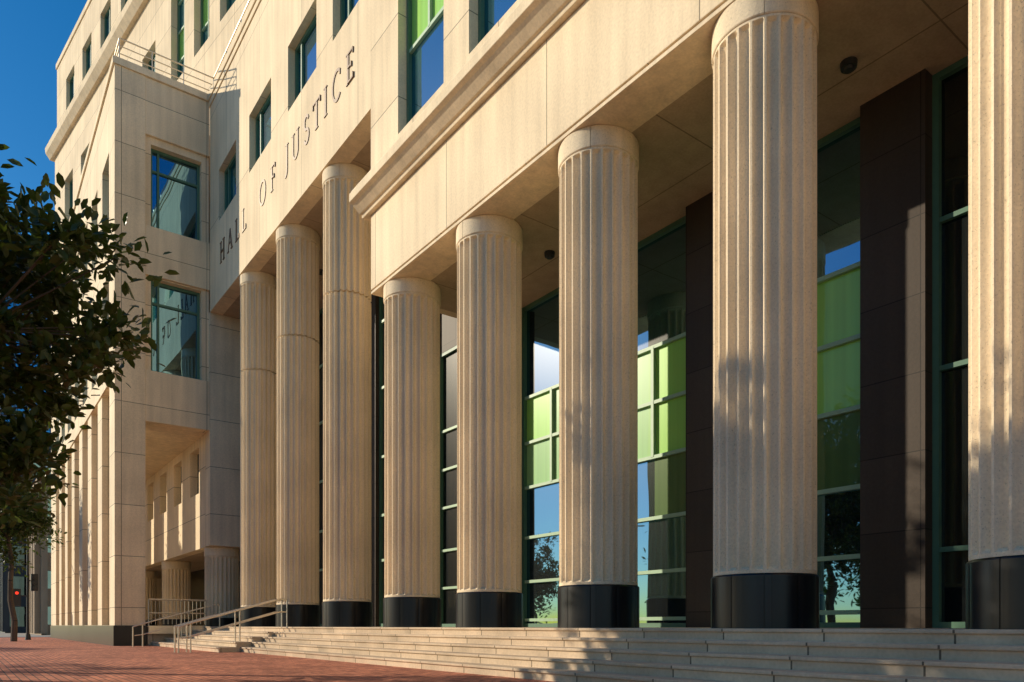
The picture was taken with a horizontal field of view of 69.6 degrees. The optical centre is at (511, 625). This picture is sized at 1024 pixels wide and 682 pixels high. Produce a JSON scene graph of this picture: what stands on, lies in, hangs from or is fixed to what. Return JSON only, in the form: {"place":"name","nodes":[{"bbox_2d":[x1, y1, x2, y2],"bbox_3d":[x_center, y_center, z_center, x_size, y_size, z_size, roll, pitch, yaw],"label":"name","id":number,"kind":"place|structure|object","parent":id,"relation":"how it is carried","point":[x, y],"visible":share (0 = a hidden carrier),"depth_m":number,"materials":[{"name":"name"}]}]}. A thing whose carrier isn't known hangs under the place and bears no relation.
{"place":"outdoors","nodes":[
{"label":"outdoors","id":0,"kind":"place"},
{"bbox_2d":[0,632,49,636],"bbox_3d":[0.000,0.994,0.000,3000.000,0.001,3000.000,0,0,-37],"label":"ground","id":1,"kind":"structure","parent":0,"point":[18,635],"depth_m":74.57,"materials":[{"name":"concrete"}]},
{"bbox_2d":[0,439,50,632],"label":"dark office building","id":2,"kind":"structure","parent":1,"relation":"on","point":[19,581],"depth_m":100.14,"materials":[{"name":"grey glass"}]},
{"bbox_2d":[0,233,50,438],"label":"blue glass tower","id":3,"kind":"structure","parent":1,"relation":"on","point":[13,304],"depth_m":141.22,"materials":[{"name":"blue"}]},
{"bbox_2d":[28,478,50,634],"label":"tan hotel building","id":4,"kind":"structure","parent":1,"relation":"on","point":[40,611],"depth_m":77.60,"materials":[{"name":"beige concrete"}]},
{"bbox_2d":[0,0,86,234],"label":"sky","id":5,"kind":"structure","parent":0,"point":[34,34],"materials":[{"name":"blue"}]},
{"bbox_2d":[51,64,144,625],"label":"wall","id":6,"kind":"structure","parent":0,"point":[98,568],"depth_m":31.17,"materials":[{"name":"beige stone"}]},
{"bbox_2d":[52,370,114,473],"bbox_3d":[-24.588,-10.440,41.384,0.057,0.240,27.250,0,0,-37],"label":"wing band","id":7,"kind":"object","parent":6,"relation":"attached to","point":[101,393],"visible":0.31,"depth_m":36.12,"materials":[{"name":"beige stone"}]},
{"bbox_2d":[62,55,207,248],"bbox_3d":[-23.115,-23.412,42.463,3.748,0.297,27.280,0,0,-37],"label":"wing coping","id":8,"kind":"object","parent":6,"relation":"on","point":[160,78],"visible":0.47,"depth_m":31.94,"materials":[{"name":"beige stone"}]},
{"bbox_2d":[96,579,161,625],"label":"arcade end wall","id":9,"kind":"structure","parent":0,"point":[159,588],"depth_m":56.09,"materials":[{"name":"beige stone"}]},
{"bbox_2d":[55,0,250,243],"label":"tower wall","id":10,"kind":"structure","parent":0,"point":[154,28],"depth_m":42.95,"materials":[{"name":"beige stone"}]},
{"bbox_2d":[70,178,72,207],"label":"tower window","id":11,"kind":"structure","parent":10,"relation":"in","point":[71,193],"depth_m":58.08,"materials":[{"name":"glass"}]},
{"bbox_2d":[45,0,148,161],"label":"tower cornice","id":12,"kind":"structure","parent":10,"relation":"attached to","point":[128,17],"depth_m":51.15,"materials":[{"name":"beige stone"}]},
{"bbox_2d":[56,0,124,125],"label":"tower attic","id":13,"kind":"object","parent":12,"relation":"on","point":[86,31],"visible":0.38,"depth_m":55.05,"materials":[{"name":"beige stone"}]},
{"bbox_2d":[70,74,73,102],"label":"tower window","id":14,"kind":"structure","parent":13,"relation":"in","point":[71,88],"depth_m":57.98,"materials":[{"name":"glass"}]},
{"bbox_2d":[86,42,90,73],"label":"tower window","id":15,"kind":"structure","parent":13,"relation":"in","point":[88,58],"depth_m":54.98,"materials":[{"name":"glass"}]},
{"bbox_2d":[104,5,110,41],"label":"tower window","id":16,"kind":"structure","parent":13,"relation":"in","point":[107,23],"depth_m":51.81,"materials":[{"name":"glass"}]},
{"bbox_2d":[148,54,154,71],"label":"tower window","id":17,"kind":"structure","parent":10,"relation":"in","point":[150,64],"depth_m":45.49,"materials":[{"name":"teal glass"}]},
{"bbox_2d":[177,0,184,79],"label":"tower tall window","id":18,"kind":"structure","parent":10,"relation":"in","point":[181,31],"depth_m":42.31,"materials":[{"name":"green glass"}]},
{"bbox_2d":[201,0,208,46],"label":"tower tall window","id":19,"kind":"structure","parent":10,"relation":"in","point":[204,20],"depth_m":40.02,"materials":[{"name":"glass"}]},
{"bbox_2d":[227,0,235,11],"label":"tower tall window","id":20,"kind":"structure","parent":10,"relation":"in","point":[230,3],"depth_m":37.74,"materials":[{"name":"green glass"}]},
{"bbox_2d":[147,626,177,644],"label":"arcade floor","id":21,"kind":"structure","parent":0,"point":[155,638],"depth_m":31.50,"materials":[{"name":"stone"}]},
{"bbox_2d":[145,571,156,625],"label":"short fluted column","id":22,"kind":"structure","parent":21,"relation":"on","point":[150,584],"depth_m":48.06,"materials":[{"name":"stone"}]},
{"bbox_2d":[161,561,190,625],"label":"short fluted column","id":23,"kind":"structure","parent":21,"relation":"on","point":[176,579],"depth_m":40.68,"materials":[{"name":"stone"}]},
{"bbox_2d":[181,454,239,625],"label":"arcade glass","id":24,"kind":"object","parent":21,"relation":"on","point":[197,584],"visible":0.07,"depth_m":47.40,"materials":[{"name":"black glass"}]},
{"bbox_2d":[204,547,238,626],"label":"short fluted column","id":25,"kind":"structure","parent":21,"relation":"on","point":[222,576],"depth_m":33.47,"materials":[{"name":"stone"}]},
{"bbox_2d":[145,434,204,569],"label":"arcade inner wall","id":26,"kind":"structure","parent":0,"point":[174,528],"depth_m":38.41,"materials":[{"name":"beige stone"}]},
{"bbox_2d":[145,135,208,432],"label":"wing return wall","id":27,"kind":"structure","parent":0,"point":[176,151],"depth_m":32.66,"materials":[{"name":"beige stone"}]},
{"bbox_2d":[145,77,209,430],"bbox_3d":[-14.527,-15.969,32.063,2.605,14.577,0.137,0,0,-37],"label":"wing spandrel","id":28,"kind":"object","parent":27,"relation":"attached to","point":[177,118],"visible":1,"depth_m":31.99,"materials":[{"name":"beige stone"}]},
{"bbox_2d":[145,549,239,578],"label":"arcade soffit","id":29,"kind":"structure","parent":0,"point":[197,561],"depth_m":42.45,"materials":[{"name":"beige stone"}]},
{"bbox_2d":[205,312,240,548],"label":"portal end wall","id":30,"kind":"structure","parent":0,"point":[222,481],"depth_m":33.15,"materials":[{"name":"beige stone"}]},
{"bbox_2d":[0,637,553,681],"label":"brick pavement","id":31,"kind":"structure","parent":0,"point":[40,659],"depth_m":14.81,"materials":[{"name":"red brick"}]},
{"bbox_2d":[1,538,37,639],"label":"traffic signal","id":32,"kind":"object","parent":31,"relation":"on","point":[17,595],"visible":0.91,"depth_m":43.48,"materials":[{"name":"metal"}]},
{"bbox_2d":[0,473,68,640],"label":"street tree","id":33,"kind":"object","parent":31,"relation":"on","point":[24,530],"visible":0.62,"depth_m":39.43,"materials":[{"name":"green plant"}]},
{"bbox_2d":[0,144,178,528],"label":"magnolia tree","id":34,"kind":"object","parent":31,"relation":"on","point":[47,260],"visible":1,"depth_m":11.79,"materials":[{"name":"green plant"}]},
{"bbox_2d":[50,625,146,645],"bbox_3d":[-24.101,0.416,41.747,1.250,0.848,27.250,0,0,-37],"label":"wing granite base","id":35,"kind":"object","parent":31,"relation":"on","point":[115,635],"visible":0.86,"depth_m":32.60,"materials":[{"name":"stone"}]},
{"bbox_2d":[132,604,219,646],"bbox_3d":[-13.652,-0.034,30.110,3.350,1.748,0.055,0,0,-37],"label":"stair handrail","id":36,"kind":"object","parent":31,"relation":"on","point":[142,634],"visible":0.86,"depth_m":29.82,"materials":[{"name":"metal"}]},
{"bbox_2d":[145,157,228,480],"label":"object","id":37,"kind":"object","parent":31,"relation":"on","point":[164,446],"depth_m":35.21,"materials":[{"name":"beige stone"}]},
{"bbox_2d":[151,281,199,379],"bbox_3d":[-14.804,-12.875,32.369,2.050,3.970,0.100,0,0,-37],"label":"return window","id":38,"kind":"structure","parent":37,"relation":"attached to","point":[177,341],"depth_m":32.43,"materials":[{"name":"blue glass"}]},
{"bbox_2d":[151,148,199,240],"bbox_3d":[-14.804,-18.795,32.369,2.050,3.530,0.100,0,0,-37],"label":"return window","id":39,"kind":"structure","parent":37,"relation":"attached to","point":[175,194],"depth_m":32.41,"materials":[{"name":"blue glass"}]},
{"bbox_2d":[114,0,249,90],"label":"terrace railing","id":40,"kind":"object","parent":37,"relation":"on","point":[152,52],"visible":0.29,"depth_m":31.50,"materials":[{"name":"metal"}]},
{"bbox_2d":[174,599,282,651],"bbox_3d":[-9.229,-0.034,24.177,3.450,1.748,0.055,0,0,-37],"label":"stair handrail","id":41,"kind":"object","parent":31,"relation":"on","point":[222,626],"visible":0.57,"depth_m":23.97,"materials":[{"name":"metal"}]},
{"bbox_2d":[178,599,287,652],"bbox_3d":[-8.930,-0.034,23.776,3.450,1.748,0.055,0,0,-37],"label":"stair handrail","id":42,"kind":"object","parent":31,"relation":"on","point":[240,622],"visible":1,"depth_m":23.84,"materials":[{"name":"metal"}]},
{"bbox_2d":[151,627,1023,681],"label":"stone steps","id":43,"kind":"structure","parent":31,"relation":"on","point":[652,654],"depth_m":10.42,"materials":[{"name":"beige stone"}]},
{"bbox_2d":[148,598,206,633],"bbox_3d":[-14.406,-0.405,31.793,2.360,1.489,0.200,0,0,-37],"label":"guard railing","id":44,"kind":"object","parent":43,"relation":"on","point":[170,630],"visible":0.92,"depth_m":31.70,"materials":[{"name":"metal"}]},
{"bbox_2d":[240,271,276,626],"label":"tall fluted column","id":45,"kind":"structure","parent":43,"relation":"on","point":[258,338],"depth_m":29.13,"materials":[{"name":"stone"}]},
{"bbox_2d":[276,224,319,626],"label":"tall fluted column","id":46,"kind":"structure","parent":43,"relation":"on","point":[297,414],"depth_m":25.72,"materials":[{"name":"stone"}]},
{"bbox_2d":[322,163,371,626],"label":"tall fluted column","id":47,"kind":"structure","parent":43,"relation":"on","point":[346,602],"depth_m":22.35,"materials":[{"name":"stone"}]},
{"bbox_2d":[383,277,440,626],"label":"fluted column","id":48,"kind":"structure","parent":43,"relation":"on","point":[412,306],"depth_m":19.05,"materials":[{"name":"stone"}]},
{"bbox_2d":[371,290,456,626],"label":"portal pier","id":49,"kind":"structure","parent":43,"relation":"on","point":[448,332],"depth_m":27.90,"materials":[{"name":"black stone"}]},
{"bbox_2d":[256,92,270,161],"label":"square window","id":50,"kind":"structure","parent":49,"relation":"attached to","point":[263,128],"depth_m":27.93,"materials":[{"name":"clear glass"}]},
{"bbox_2d":[220,46,353,263],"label":"inscription letters","id":51,"kind":"object","parent":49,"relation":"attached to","point":[307,117],"visible":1,"depth_m":24.14,"materials":[{"name":"beige stone"}]},
{"bbox_2d":[295,15,315,99],"bbox_3d":[-6.591,-18.460,24.086,0.100,2.200,2.500,0,0,-37],"label":"square window","id":52,"kind":"structure","parent":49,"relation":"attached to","point":[305,58],"depth_m":24.48,"materials":[{"name":"blue glass"}]},
{"bbox_2d":[340,0,358,28],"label":"square window","id":53,"kind":"structure","parent":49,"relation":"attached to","point":[347,7],"depth_m":21.97,"materials":[{"name":"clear glass"}]},
{"bbox_2d":[440,345,456,626],"bbox_3d":[-1.352,-4.455,23.064,0.100,8.990,3.400,0,0,-37],"label":"lobby window","id":54,"kind":"structure","parent":49,"relation":"attached to","point":[448,475],"depth_m":24.12,"materials":[{"name":"clear glass"}]},
{"bbox_2d":[456,215,522,627],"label":"fluted column","id":55,"kind":"structure","parent":43,"relation":"on","point":[489,249],"depth_m":16.16,"materials":[{"name":"stone"}]},
{"bbox_2d":[558,125,639,627],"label":"fluted column","id":56,"kind":"structure","parent":43,"relation":"on","point":[598,169],"depth_m":13.29,"materials":[{"name":"stone"}]},
{"bbox_2d":[711,0,819,628],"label":"fluted column","id":57,"kind":"structure","parent":43,"relation":"on","point":[764,68],"depth_m":10.42,"materials":[{"name":"stone"}]},
{"bbox_2d":[686,69,931,627],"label":"granite pier","id":58,"kind":"structure","parent":43,"relation":"on","point":[895,356],"depth_m":12.34,"materials":[{"name":"brown stone"}]},
{"bbox_2d":[522,288,558,626],"bbox_3d":[1.084,-4.455,19.797,0.100,8.990,2.550,0,0,-37],"label":"lobby window","id":59,"kind":"structure","parent":58,"relation":"attached to","point":[540,451],"depth_m":20.25,"materials":[{"name":"clear glass"}]},
{"bbox_2d":[638,216,685,627],"bbox_3d":[3.199,-4.455,16.959,0.100,8.990,2.530,0,0,-37],"label":"lobby window","id":60,"kind":"structure","parent":58,"relation":"attached to","point":[662,419],"depth_m":16.75,"materials":[{"name":"green glass"}]},
{"bbox_2d":[817,117,859,627],"bbox_3d":[5.431,-4.455,13.964,0.100,8.990,2.700,0,0,-37],"label":"lobby window","id":61,"kind":"structure","parent":58,"relation":"attached to","point":[838,362],"depth_m":13.37,"materials":[{"name":"green glass"}]},
{"bbox_2d":[932,56,967,627],"bbox_3d":[7.678,-4.455,10.949,0.100,8.990,2.680,0,0,-37],"label":"lobby window","id":62,"kind":"structure","parent":58,"relation":"attached to","point":[949,322],"depth_m":11.87,"materials":[{"name":"black glass"}]},
{"bbox_2d":[965,0,1023,629],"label":"fluted column","id":63,"kind":"structure","parent":43,"relation":"on","point":[994,581],"depth_m":7.95,"materials":[{"name":"stone"}]},
{"bbox_2d":[371,0,726,290],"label":"fascia beam","id":64,"kind":"structure","parent":63,"relation":"on","point":[584,59],"depth_m":14.30,"materials":[{"name":"beige stone"}]},
{"bbox_2d":[349,0,585,221],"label":"cornice","id":65,"kind":"structure","parent":64,"relation":"on","point":[524,31],"depth_m":15.59,"materials":[{"name":"stone"}]},
{"bbox_2d":[371,0,521,168],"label":"wall","id":66,"kind":"structure","parent":65,"relation":"on","point":[389,126],"depth_m":18.73,"materials":[{"name":"stone"}]},
{"bbox_2d":[406,0,443,124],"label":"tall window","id":67,"kind":"structure","parent":66,"relation":"attached to","point":[424,50],"depth_m":18.27,"materials":[{"name":"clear glass"}]},
{"bbox_2d":[478,0,516,43],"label":"tall window","id":68,"kind":"structure","parent":66,"relation":"attached to","point":[491,13],"depth_m":15.98,"materials":[{"name":"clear glass"}]},
{"bbox_2d":[371,0,735,296],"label":"fascia drip","id":69,"kind":"object","parent":64,"relation":"attached to","point":[674,72],"visible":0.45,"depth_m":13.01},
{"bbox_2d":[210,0,370,314],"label":"portal wall","id":70,"kind":"structure","parent":0,"point":[261,67],"depth_m":25.66,"materials":[{"name":"beige stone"}]},
{"bbox_2d":[224,153,235,211],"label":"square window","id":71,"kind":"structure","parent":70,"relation":"attached to","point":[230,183],"depth_m":31.34,"materials":[{"name":"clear glass"}]},
{"bbox_2d":[207,0,260,107],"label":"parapet coping","id":72,"kind":"object","parent":70,"relation":"on","point":[237,39],"visible":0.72,"depth_m":29.69,"materials":[{"name":"stone"}]},
{"bbox_2d":[223,139,370,318],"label":"portal soffit","id":73,"kind":"structure","parent":70,"relation":"attached to","point":[313,219],"depth_m":25.76,"materials":[{"name":"beige stone"}]},
{"bbox_2d":[319,308,322,626],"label":"portal window","id":74,"kind":"structure","parent":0,"point":[320,456],"depth_m":32.65,"materials":[{"name":"black glass"}]},
{"bbox_2d":[379,297,383,626],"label":"portal window","id":75,"kind":"structure","parent":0,"point":[381,449],"depth_m":27.86,"materials":[{"name":"black glass"}]},
{"bbox_2d":[440,309,456,317],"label":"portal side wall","id":76,"kind":"structure","parent":0,"point":[448,313],"depth_m":21.16,"materials":[{"name":"beige stone"}]},
{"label":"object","id":77,"kind":"object","parent":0,"visible":0},
{"bbox_2d":[431,0,967,312],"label":"colonnade soffit","id":78,"kind":"structure","parent":77,"relation":"attached to","point":[888,44],"depth_m":12.69,"materials":[{"name":"beige stone"}]}
]}

